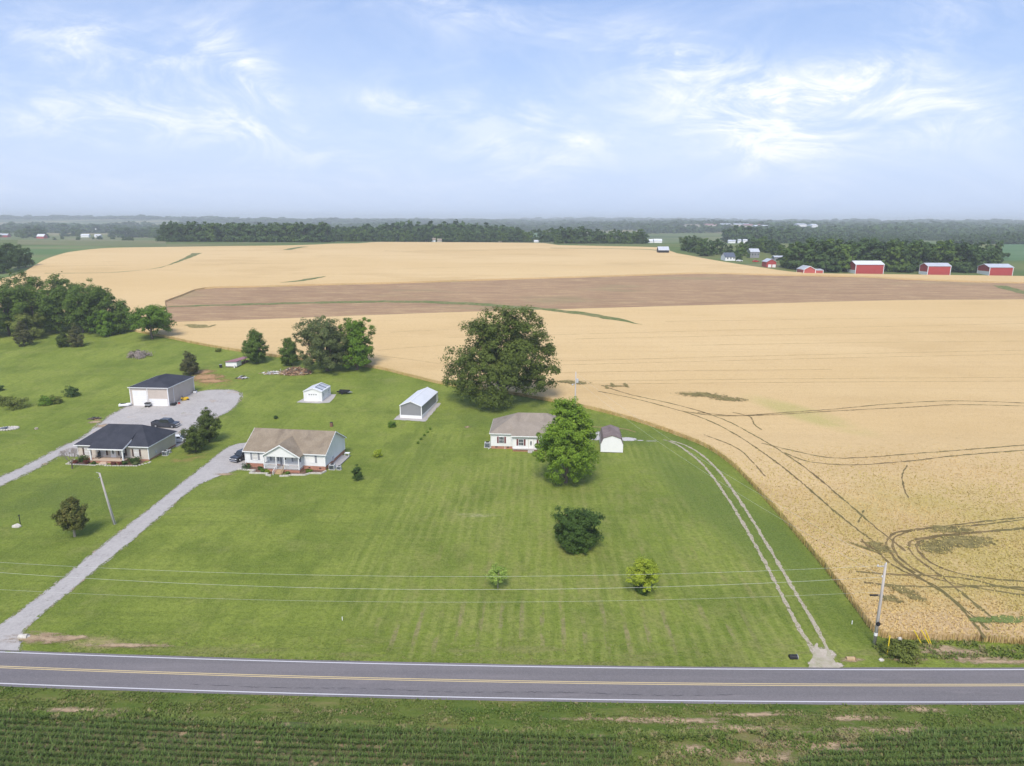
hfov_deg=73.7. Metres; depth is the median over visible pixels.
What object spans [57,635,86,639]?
bare patch
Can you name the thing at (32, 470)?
gravel spill
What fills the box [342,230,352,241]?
distant tree
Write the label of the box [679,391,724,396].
lodged wheat
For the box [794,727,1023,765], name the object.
corn field soil
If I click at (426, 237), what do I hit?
distant tree
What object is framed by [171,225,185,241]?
distant tree
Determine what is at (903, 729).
bare patch
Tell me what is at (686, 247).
distant tree
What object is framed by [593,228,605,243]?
distant tree
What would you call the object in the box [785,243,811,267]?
distant tree
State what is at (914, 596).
lodged wheat
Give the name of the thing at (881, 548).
lodged wheat
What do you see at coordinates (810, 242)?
distant tree
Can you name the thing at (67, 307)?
woodland tree
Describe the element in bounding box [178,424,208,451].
pine tree
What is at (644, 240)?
distant tree
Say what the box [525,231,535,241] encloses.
distant tree
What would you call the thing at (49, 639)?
bare patch
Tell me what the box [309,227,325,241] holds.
distant tree
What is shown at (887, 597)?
lodged wheat
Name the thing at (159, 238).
distant tree
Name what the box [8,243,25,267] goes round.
woodland tree
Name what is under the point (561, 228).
distant tree
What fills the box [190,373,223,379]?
bare patch
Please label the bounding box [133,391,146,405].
garage door
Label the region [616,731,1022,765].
rough grass
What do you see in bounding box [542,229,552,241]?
distant tree
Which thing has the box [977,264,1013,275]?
red barn
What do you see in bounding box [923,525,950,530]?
lodged wheat
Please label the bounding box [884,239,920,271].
distant tree
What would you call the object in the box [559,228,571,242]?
distant tree
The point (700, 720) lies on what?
bare patch
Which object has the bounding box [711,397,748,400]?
lodged wheat
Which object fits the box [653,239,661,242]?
distant building
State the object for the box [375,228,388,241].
distant tree
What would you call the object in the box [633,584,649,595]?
shrub
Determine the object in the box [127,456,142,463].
shrub
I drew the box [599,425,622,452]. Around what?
garden shed
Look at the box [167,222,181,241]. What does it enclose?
distant tree
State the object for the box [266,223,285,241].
distant tree
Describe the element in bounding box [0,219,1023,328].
ground
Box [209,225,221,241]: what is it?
distant tree
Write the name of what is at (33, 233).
distant tree
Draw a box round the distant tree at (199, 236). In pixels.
[188,225,208,241]
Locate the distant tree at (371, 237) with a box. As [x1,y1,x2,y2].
[364,228,376,241]
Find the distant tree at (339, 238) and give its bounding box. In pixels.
[332,230,342,240]
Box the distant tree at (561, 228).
[553,226,565,242]
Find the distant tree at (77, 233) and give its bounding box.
[75,229,83,236]
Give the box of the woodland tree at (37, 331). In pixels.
[5,312,45,336]
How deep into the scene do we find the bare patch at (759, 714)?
68.21 m
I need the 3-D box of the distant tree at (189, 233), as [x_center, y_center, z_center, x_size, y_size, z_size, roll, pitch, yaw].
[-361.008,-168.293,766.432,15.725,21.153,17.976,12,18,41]
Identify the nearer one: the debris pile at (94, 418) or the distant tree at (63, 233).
the debris pile at (94, 418)
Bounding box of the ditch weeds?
[872,638,1023,659]
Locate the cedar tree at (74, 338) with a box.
[66,322,84,347]
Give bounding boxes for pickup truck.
[151,417,180,427]
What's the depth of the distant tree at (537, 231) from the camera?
845.39 m
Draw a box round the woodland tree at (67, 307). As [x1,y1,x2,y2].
[60,287,98,332]
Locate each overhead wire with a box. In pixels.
[0,572,874,589]
[0,589,869,601]
[2,562,883,576]
[580,383,875,572]
[584,379,882,562]
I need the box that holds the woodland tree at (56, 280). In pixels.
[23,271,72,316]
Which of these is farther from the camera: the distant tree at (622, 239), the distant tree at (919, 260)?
the distant tree at (622, 239)
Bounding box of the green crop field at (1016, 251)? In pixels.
[1002,244,1023,260]
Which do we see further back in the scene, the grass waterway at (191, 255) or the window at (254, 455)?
the grass waterway at (191, 255)
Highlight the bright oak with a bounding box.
[336,317,376,369]
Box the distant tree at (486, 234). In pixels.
[484,231,493,241]
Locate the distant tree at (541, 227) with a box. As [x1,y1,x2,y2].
[536,225,545,230]
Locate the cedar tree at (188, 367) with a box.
[179,351,198,374]
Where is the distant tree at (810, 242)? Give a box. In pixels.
[796,237,826,265]
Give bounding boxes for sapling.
[484,564,508,587]
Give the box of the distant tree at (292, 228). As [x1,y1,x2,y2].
[285,224,298,241]
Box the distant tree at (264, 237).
[257,225,271,241]
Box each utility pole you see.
[96,472,115,524]
[572,373,578,405]
[869,562,886,645]
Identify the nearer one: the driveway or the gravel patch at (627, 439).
the driveway
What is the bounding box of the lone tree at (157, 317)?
[124,304,176,338]
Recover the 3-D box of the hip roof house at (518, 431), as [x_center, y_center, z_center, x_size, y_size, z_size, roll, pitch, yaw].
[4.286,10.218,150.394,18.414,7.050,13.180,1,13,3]
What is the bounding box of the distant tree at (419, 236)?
[416,231,421,241]
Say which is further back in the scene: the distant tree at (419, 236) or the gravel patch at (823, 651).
the distant tree at (419, 236)
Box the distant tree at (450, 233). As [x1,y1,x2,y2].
[442,230,457,241]
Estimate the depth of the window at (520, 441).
145.52 m
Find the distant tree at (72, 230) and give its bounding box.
[67,228,79,235]
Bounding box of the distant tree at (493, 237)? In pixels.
[487,229,497,241]
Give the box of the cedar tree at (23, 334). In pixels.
[11,320,33,346]
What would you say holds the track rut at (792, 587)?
on the lawn at (400, 530)
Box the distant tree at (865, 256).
[852,237,879,260]
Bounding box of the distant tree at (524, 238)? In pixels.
[520,230,528,241]
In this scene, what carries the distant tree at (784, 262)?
on the ground at (671, 240)
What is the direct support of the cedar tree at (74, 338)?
on the lawn at (400, 530)
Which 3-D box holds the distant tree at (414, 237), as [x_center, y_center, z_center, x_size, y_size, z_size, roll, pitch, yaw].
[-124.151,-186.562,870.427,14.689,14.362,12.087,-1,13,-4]
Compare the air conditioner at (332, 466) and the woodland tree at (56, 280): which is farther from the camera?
the woodland tree at (56, 280)
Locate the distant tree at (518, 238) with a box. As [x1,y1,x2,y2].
[510,231,523,241]
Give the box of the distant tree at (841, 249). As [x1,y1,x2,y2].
[817,238,853,271]
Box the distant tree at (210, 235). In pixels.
[201,222,217,241]
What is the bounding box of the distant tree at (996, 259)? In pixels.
[986,249,1000,263]
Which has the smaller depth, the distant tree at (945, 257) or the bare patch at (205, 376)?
the bare patch at (205, 376)
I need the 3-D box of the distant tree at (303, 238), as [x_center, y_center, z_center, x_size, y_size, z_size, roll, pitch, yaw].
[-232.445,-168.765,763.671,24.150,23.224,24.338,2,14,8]
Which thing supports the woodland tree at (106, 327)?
on the lawn at (400, 530)
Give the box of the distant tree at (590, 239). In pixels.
[584,231,597,243]
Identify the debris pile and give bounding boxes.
[87,416,101,419]
[258,369,282,374]
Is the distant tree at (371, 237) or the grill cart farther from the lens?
the distant tree at (371, 237)
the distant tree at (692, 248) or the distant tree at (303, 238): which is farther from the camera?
the distant tree at (303, 238)
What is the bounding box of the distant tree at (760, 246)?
[755,236,769,251]
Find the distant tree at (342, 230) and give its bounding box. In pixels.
[338,227,347,241]
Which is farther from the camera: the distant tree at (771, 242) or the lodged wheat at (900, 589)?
the distant tree at (771, 242)
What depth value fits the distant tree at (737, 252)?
515.88 m
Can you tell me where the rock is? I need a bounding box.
[12,523,20,527]
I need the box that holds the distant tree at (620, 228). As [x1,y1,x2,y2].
[615,224,623,230]
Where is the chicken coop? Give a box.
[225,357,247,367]
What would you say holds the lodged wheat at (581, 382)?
on the wheat field at (956, 360)
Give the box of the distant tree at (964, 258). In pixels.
[947,242,976,272]
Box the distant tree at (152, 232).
[149,227,155,237]
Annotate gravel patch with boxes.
[622,437,636,440]
[810,647,835,656]
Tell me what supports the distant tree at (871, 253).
on the ground at (671, 240)
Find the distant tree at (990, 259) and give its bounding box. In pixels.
[975,247,1001,263]
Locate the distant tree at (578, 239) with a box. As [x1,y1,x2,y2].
[571,226,586,243]
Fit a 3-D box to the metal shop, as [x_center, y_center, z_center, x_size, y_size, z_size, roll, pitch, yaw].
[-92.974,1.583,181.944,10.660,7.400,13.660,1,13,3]
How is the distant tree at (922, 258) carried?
on the ground at (671, 240)
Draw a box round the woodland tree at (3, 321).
[0,296,9,330]
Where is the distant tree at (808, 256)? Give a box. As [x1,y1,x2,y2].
[795,249,815,267]
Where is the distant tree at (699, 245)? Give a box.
[695,238,708,253]
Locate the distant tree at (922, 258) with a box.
[910,242,936,270]
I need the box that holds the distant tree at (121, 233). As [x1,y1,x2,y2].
[111,226,129,237]
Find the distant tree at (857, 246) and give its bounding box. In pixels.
[837,240,868,260]
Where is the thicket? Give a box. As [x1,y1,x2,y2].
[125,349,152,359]
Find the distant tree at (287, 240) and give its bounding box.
[279,225,291,241]
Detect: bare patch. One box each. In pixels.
[6,632,58,642]
[31,636,68,642]
[47,707,118,711]
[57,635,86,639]
[86,643,168,646]
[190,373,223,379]
[193,369,216,374]
[195,379,222,382]
[578,716,715,720]
[629,718,718,723]
[673,745,716,756]
[686,725,787,732]
[714,750,791,762]
[716,712,790,716]
[756,731,883,750]
[829,715,884,720]
[838,727,904,738]
[841,658,863,661]
[886,726,922,732]
[906,706,944,711]
[920,645,964,653]
[943,656,1006,660]
[949,649,985,655]
[957,659,1023,664]
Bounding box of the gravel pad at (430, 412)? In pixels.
[394,403,440,420]
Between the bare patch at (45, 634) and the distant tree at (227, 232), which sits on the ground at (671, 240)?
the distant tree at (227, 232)
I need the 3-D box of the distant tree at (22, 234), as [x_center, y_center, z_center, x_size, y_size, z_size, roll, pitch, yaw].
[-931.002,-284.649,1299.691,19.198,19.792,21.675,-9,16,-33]
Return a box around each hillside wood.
[723,219,1023,235]
[756,230,1023,262]
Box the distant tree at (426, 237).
[420,228,431,241]
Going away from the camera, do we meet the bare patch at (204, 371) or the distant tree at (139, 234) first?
the bare patch at (204, 371)
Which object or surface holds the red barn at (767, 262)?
on the ground at (671, 240)
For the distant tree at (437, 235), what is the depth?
864.66 m
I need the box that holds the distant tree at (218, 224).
[215,223,224,235]
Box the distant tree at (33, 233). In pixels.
[24,225,42,237]
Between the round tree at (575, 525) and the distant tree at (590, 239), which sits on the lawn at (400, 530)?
the round tree at (575, 525)
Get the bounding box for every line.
[0,667,1023,685]
[0,683,1023,701]
[3,666,996,684]
[6,652,1023,669]
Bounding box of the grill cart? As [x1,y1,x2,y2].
[144,402,150,406]
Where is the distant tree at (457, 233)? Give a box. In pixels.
[450,229,459,241]
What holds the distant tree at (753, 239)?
on the ground at (671, 240)
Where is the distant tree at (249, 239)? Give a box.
[246,224,260,241]
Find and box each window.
[84,448,89,454]
[133,449,139,456]
[252,453,257,459]
[308,455,314,462]
[499,437,503,442]
[518,439,523,445]
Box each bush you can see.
[0,395,11,404]
[0,395,32,410]
[36,395,54,405]
[50,394,62,404]
[61,385,81,397]
[876,635,923,665]
[880,638,904,655]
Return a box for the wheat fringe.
[142,331,1023,644]
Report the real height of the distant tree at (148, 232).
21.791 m
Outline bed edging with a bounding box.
[66,459,150,465]
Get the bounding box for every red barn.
[762,258,775,266]
[847,261,884,273]
[919,263,950,274]
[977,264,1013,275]
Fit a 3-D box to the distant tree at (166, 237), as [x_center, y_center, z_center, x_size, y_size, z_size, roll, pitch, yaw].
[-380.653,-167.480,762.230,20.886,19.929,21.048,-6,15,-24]
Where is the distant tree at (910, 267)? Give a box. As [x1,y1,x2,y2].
[898,245,920,271]
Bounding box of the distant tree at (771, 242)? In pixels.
[763,239,779,252]
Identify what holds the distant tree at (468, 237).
on the ground at (671, 240)
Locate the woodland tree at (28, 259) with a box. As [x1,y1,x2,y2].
[18,247,35,265]
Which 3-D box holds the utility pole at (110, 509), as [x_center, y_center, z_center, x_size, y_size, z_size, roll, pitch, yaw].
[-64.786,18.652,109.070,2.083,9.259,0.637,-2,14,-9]
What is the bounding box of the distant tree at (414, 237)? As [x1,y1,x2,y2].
[410,231,418,241]
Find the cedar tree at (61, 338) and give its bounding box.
[55,328,69,346]
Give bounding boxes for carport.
[399,387,437,418]
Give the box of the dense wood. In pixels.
[161,220,344,241]
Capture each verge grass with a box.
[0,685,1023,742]
[48,629,753,666]
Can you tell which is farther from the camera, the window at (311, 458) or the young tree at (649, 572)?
the window at (311, 458)
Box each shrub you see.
[60,447,78,468]
[76,455,88,462]
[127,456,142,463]
[241,463,250,470]
[351,464,362,479]
[373,449,382,457]
[387,420,395,427]
[571,544,582,554]
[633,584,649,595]
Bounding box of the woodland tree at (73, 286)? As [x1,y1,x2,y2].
[59,278,97,307]
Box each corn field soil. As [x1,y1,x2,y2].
[0,713,631,765]
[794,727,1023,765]
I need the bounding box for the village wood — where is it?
[330,219,527,241]
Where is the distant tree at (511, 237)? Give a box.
[502,230,514,241]
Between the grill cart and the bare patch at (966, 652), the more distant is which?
the grill cart
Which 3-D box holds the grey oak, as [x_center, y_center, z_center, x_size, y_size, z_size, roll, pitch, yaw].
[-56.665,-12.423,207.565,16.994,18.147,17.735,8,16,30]
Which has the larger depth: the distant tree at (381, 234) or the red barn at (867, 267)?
the distant tree at (381, 234)
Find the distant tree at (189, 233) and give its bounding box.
[183,225,194,241]
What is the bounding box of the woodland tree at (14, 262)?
[0,243,18,268]
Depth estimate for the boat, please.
175.33 m
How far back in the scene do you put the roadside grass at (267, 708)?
68.51 m
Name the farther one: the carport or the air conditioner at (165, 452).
the carport
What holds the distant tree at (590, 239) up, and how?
on the ground at (671, 240)
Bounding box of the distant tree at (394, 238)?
[389,230,398,241]
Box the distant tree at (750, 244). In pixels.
[740,241,752,249]
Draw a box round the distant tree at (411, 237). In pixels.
[406,232,413,241]
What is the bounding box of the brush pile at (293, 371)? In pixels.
[278,366,313,375]
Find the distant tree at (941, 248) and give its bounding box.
[925,240,953,262]
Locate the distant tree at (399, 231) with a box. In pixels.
[393,228,402,241]
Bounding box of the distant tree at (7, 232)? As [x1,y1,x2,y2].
[2,229,12,235]
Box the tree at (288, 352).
[277,337,299,365]
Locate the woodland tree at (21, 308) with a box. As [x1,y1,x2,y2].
[5,284,54,329]
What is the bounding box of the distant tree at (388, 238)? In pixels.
[384,231,392,241]
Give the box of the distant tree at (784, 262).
[777,242,798,267]
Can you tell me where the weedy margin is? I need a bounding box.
[0,706,1023,744]
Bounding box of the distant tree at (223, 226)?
[217,225,229,241]
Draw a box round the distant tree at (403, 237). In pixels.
[399,231,409,241]
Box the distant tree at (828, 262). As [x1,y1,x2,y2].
[812,242,843,270]
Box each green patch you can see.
[969,616,996,622]
[986,615,1023,622]
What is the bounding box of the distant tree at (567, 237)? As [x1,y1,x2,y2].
[564,227,575,242]
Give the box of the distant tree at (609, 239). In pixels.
[603,231,615,243]
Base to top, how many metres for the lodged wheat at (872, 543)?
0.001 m
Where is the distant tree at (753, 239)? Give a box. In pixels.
[750,236,762,247]
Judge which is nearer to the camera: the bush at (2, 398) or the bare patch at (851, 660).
the bare patch at (851, 660)
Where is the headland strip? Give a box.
[588,248,650,249]
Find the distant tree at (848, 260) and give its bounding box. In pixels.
[837,247,856,270]
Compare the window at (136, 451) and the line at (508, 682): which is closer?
the line at (508, 682)
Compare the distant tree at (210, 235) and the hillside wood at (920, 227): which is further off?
the hillside wood at (920, 227)
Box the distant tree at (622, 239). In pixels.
[618,231,626,243]
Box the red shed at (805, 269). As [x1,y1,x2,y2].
[796,265,815,272]
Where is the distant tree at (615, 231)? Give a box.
[612,228,621,243]
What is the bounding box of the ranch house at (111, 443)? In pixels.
[73,424,177,464]
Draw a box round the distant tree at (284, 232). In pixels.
[273,222,291,241]
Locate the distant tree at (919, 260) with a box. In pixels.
[900,239,930,269]
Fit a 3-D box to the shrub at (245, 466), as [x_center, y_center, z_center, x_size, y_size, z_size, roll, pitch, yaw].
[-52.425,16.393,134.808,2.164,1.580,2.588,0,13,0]
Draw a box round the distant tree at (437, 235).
[432,229,444,241]
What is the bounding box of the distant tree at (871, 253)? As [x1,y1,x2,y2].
[861,237,883,260]
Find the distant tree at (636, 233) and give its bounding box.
[633,229,647,243]
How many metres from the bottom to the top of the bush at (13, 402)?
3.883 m
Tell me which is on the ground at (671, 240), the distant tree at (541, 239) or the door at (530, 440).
the distant tree at (541, 239)
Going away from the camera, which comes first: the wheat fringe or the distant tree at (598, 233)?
the wheat fringe
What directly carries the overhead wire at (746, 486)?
attached to the utility pole at (576, 380)
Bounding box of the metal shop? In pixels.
[127,374,194,405]
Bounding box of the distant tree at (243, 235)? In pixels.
[234,223,249,241]
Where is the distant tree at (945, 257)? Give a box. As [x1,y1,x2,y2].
[935,245,961,271]
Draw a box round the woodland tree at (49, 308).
[29,284,78,332]
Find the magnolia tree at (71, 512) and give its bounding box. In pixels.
[50,495,89,536]
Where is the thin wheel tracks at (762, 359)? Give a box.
[43,256,1023,384]
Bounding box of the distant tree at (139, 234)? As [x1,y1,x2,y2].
[134,228,147,237]
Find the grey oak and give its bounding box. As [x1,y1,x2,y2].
[291,315,352,370]
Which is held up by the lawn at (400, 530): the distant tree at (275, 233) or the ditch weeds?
the ditch weeds
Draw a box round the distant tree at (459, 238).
[457,230,465,241]
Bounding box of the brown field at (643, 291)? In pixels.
[165,274,1023,321]
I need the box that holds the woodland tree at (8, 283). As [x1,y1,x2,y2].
[0,269,45,311]
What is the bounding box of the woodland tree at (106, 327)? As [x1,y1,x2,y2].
[85,310,118,336]
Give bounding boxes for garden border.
[238,468,270,475]
[279,470,326,476]
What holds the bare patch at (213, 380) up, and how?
on the lawn at (400, 530)
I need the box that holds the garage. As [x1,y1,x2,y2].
[303,382,330,400]
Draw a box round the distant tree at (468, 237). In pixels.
[462,228,476,241]
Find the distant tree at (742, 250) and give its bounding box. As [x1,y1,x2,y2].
[735,242,748,255]
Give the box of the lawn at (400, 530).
[0,328,1023,667]
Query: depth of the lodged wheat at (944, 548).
100.62 m
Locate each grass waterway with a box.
[104,253,200,272]
[168,300,553,309]
[280,276,324,282]
[540,309,637,323]
[993,285,1023,293]
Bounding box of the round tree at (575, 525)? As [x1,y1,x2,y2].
[550,505,604,552]
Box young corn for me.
[0,707,1023,765]
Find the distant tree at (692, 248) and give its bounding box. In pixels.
[687,236,702,251]
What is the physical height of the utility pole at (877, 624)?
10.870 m
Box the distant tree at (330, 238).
[320,223,336,241]
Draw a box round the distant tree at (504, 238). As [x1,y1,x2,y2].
[496,231,508,241]
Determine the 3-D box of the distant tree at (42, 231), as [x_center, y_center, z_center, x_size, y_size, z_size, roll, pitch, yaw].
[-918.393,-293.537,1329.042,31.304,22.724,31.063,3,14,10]
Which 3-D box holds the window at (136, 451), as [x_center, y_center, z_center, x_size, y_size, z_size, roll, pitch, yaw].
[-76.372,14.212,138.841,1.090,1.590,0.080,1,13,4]
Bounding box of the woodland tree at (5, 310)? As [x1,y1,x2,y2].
[0,281,30,334]
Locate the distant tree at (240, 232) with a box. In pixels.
[229,223,249,241]
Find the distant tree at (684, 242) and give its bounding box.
[679,235,690,250]
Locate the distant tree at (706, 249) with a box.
[696,238,716,255]
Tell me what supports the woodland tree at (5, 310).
on the lawn at (400, 530)
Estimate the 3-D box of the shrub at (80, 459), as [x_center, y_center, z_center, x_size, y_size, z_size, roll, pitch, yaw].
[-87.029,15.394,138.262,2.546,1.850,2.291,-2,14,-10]
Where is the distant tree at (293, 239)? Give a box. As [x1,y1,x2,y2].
[292,225,300,241]
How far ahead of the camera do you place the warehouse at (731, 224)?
2096.36 m
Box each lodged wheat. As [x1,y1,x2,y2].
[185,324,214,327]
[565,381,586,383]
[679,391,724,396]
[692,393,726,397]
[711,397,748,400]
[848,541,886,555]
[864,541,882,545]
[870,545,895,552]
[878,583,918,594]
[878,594,904,602]
[905,593,927,602]
[915,540,945,553]
[917,544,952,555]
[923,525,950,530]
[923,526,978,533]
[924,538,961,549]
[929,533,991,546]
[957,537,997,546]
[958,540,982,547]
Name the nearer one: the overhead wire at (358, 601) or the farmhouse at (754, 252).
the overhead wire at (358, 601)
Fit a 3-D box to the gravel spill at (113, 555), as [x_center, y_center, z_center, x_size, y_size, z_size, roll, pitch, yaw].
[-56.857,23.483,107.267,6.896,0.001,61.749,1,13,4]
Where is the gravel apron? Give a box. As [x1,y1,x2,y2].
[809,643,839,667]
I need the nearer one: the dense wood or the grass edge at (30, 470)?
the grass edge at (30, 470)
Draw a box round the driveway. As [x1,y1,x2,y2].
[0,443,245,649]
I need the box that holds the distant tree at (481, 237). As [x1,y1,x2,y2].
[477,233,487,241]
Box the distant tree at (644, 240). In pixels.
[636,232,649,243]
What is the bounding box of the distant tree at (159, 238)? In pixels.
[155,223,167,240]
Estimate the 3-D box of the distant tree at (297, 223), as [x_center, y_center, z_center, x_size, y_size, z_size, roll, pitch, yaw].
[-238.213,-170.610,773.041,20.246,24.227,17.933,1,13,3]
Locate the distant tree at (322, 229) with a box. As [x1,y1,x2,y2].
[314,221,331,241]
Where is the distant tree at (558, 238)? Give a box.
[551,231,563,243]
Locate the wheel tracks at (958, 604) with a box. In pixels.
[598,386,1023,637]
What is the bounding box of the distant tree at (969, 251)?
[956,243,981,271]
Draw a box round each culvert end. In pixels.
[17,634,29,638]
[788,654,798,659]
[845,656,855,659]
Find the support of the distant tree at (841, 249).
on the ground at (671, 240)
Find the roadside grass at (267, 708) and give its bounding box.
[0,686,1023,765]
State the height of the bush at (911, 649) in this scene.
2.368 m
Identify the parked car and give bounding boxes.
[175,434,185,441]
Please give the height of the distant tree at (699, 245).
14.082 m
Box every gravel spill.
[0,442,246,624]
[3,389,242,475]
[4,455,60,484]
[18,470,236,647]
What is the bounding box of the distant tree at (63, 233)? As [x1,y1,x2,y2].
[58,229,70,235]
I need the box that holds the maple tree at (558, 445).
[531,396,600,484]
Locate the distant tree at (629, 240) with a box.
[625,231,635,243]
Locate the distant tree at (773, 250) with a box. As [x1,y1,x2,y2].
[769,242,784,254]
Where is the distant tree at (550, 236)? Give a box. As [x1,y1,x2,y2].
[546,227,557,241]
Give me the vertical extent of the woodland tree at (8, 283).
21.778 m
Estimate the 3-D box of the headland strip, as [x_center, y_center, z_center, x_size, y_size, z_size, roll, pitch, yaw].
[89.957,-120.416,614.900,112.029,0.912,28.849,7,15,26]
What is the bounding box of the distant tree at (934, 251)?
[923,244,942,261]
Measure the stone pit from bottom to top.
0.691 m
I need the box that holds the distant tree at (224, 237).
[221,225,228,241]
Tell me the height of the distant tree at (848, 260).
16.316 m
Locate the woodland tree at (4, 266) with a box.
[0,248,10,272]
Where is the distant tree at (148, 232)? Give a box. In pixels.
[142,227,153,237]
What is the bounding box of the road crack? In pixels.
[195,684,734,695]
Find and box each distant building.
[36,234,47,238]
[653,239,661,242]
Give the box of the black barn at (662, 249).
[657,246,668,252]
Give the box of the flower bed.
[246,467,323,473]
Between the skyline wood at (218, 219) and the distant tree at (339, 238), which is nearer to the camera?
the distant tree at (339, 238)
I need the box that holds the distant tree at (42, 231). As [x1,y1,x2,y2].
[33,226,49,237]
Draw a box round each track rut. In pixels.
[666,440,834,658]
[667,440,813,653]
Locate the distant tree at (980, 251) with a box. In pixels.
[971,246,988,264]
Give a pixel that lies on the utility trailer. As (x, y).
(342, 391)
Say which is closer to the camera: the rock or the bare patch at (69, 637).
the bare patch at (69, 637)
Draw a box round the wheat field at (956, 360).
[0,242,1023,643]
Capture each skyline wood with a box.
[0,214,1023,224]
[0,219,804,242]
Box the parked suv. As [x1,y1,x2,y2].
[229,448,244,461]
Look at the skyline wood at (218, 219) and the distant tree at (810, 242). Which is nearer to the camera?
the distant tree at (810, 242)
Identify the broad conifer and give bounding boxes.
[241,329,269,362]
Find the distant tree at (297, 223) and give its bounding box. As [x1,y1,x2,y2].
[293,222,307,240]
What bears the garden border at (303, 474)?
on the ground at (671, 240)
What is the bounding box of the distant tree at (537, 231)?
[530,228,542,241]
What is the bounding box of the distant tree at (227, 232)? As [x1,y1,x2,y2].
[225,223,244,241]
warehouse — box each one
[720,223,741,225]
[793,223,806,226]
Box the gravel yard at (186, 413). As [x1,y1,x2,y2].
[0,389,241,485]
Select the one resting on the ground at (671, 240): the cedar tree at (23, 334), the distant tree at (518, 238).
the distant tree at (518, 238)
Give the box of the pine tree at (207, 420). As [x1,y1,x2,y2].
[193,407,222,441]
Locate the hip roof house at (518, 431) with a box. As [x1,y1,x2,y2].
[489,412,568,452]
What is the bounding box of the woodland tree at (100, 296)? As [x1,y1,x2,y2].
[69,286,119,329]
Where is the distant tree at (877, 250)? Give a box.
[867,240,897,260]
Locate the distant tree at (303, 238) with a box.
[294,221,313,241]
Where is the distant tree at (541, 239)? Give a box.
[538,231,548,241]
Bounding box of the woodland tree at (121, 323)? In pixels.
[99,299,132,332]
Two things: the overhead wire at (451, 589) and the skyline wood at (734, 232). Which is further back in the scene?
the skyline wood at (734, 232)
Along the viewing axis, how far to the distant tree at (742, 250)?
545.90 m
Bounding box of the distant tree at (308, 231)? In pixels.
[302,227,314,241]
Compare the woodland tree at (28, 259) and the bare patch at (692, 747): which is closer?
the bare patch at (692, 747)
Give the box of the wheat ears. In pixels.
[711,443,1023,637]
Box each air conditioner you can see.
[162,450,169,455]
[328,463,335,469]
[484,441,490,447]
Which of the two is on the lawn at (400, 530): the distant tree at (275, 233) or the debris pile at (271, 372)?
the debris pile at (271, 372)
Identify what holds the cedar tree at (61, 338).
on the lawn at (400, 530)
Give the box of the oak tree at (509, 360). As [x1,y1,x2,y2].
[438,304,561,409]
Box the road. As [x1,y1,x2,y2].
[0,650,1023,704]
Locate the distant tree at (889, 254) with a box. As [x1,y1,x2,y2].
[880,245,902,271]
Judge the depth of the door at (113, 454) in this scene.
139.25 m
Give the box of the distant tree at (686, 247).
[683,235,697,249]
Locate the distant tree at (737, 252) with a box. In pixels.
[730,249,739,258]
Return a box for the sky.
[0,0,1023,220]
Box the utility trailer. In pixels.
[337,389,350,393]
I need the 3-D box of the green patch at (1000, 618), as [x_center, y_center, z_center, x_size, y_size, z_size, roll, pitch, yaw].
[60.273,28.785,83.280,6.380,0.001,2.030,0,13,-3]
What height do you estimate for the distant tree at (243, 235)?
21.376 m
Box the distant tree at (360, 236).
[351,228,365,241]
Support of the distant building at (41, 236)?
on the ground at (671, 240)
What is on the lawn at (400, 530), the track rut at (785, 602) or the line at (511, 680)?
the track rut at (785, 602)
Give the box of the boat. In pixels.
[118,403,131,406]
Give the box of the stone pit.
[0,426,19,430]
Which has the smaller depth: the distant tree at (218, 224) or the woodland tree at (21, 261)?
the woodland tree at (21, 261)
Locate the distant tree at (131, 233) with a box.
[124,227,135,237]
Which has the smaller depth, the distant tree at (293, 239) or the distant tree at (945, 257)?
the distant tree at (945, 257)
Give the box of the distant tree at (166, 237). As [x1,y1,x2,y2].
[161,224,178,241]
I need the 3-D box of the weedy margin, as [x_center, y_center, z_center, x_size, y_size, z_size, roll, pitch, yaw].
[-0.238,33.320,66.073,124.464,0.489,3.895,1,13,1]
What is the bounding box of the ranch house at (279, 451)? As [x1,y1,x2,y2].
[242,428,349,474]
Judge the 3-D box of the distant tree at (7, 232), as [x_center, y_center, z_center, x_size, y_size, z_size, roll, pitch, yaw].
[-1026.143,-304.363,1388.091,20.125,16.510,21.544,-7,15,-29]
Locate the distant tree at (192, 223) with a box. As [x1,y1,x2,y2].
[185,221,205,241]
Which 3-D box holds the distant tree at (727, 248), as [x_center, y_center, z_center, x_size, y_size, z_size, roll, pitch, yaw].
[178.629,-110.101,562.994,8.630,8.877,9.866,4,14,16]
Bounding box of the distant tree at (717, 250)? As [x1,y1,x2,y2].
[709,238,726,253]
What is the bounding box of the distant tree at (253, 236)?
[251,224,264,241]
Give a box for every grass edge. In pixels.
[0,389,241,476]
[0,458,55,486]
[1,442,244,622]
[3,469,237,653]
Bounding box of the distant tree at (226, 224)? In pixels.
[224,223,234,241]
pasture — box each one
[0,245,121,277]
[17,239,166,246]
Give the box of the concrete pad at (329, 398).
[298,394,335,402]
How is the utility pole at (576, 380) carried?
on the lawn at (400, 530)
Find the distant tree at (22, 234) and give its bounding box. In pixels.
[16,228,28,237]
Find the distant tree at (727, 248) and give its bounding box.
[724,244,733,251]
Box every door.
[111,450,115,456]
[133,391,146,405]
[150,399,167,405]
[307,393,318,400]
[529,439,532,448]
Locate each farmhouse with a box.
[721,252,735,260]
[747,248,759,257]
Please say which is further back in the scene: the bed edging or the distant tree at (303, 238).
the distant tree at (303, 238)
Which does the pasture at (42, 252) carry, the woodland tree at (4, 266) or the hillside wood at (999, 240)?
the woodland tree at (4, 266)

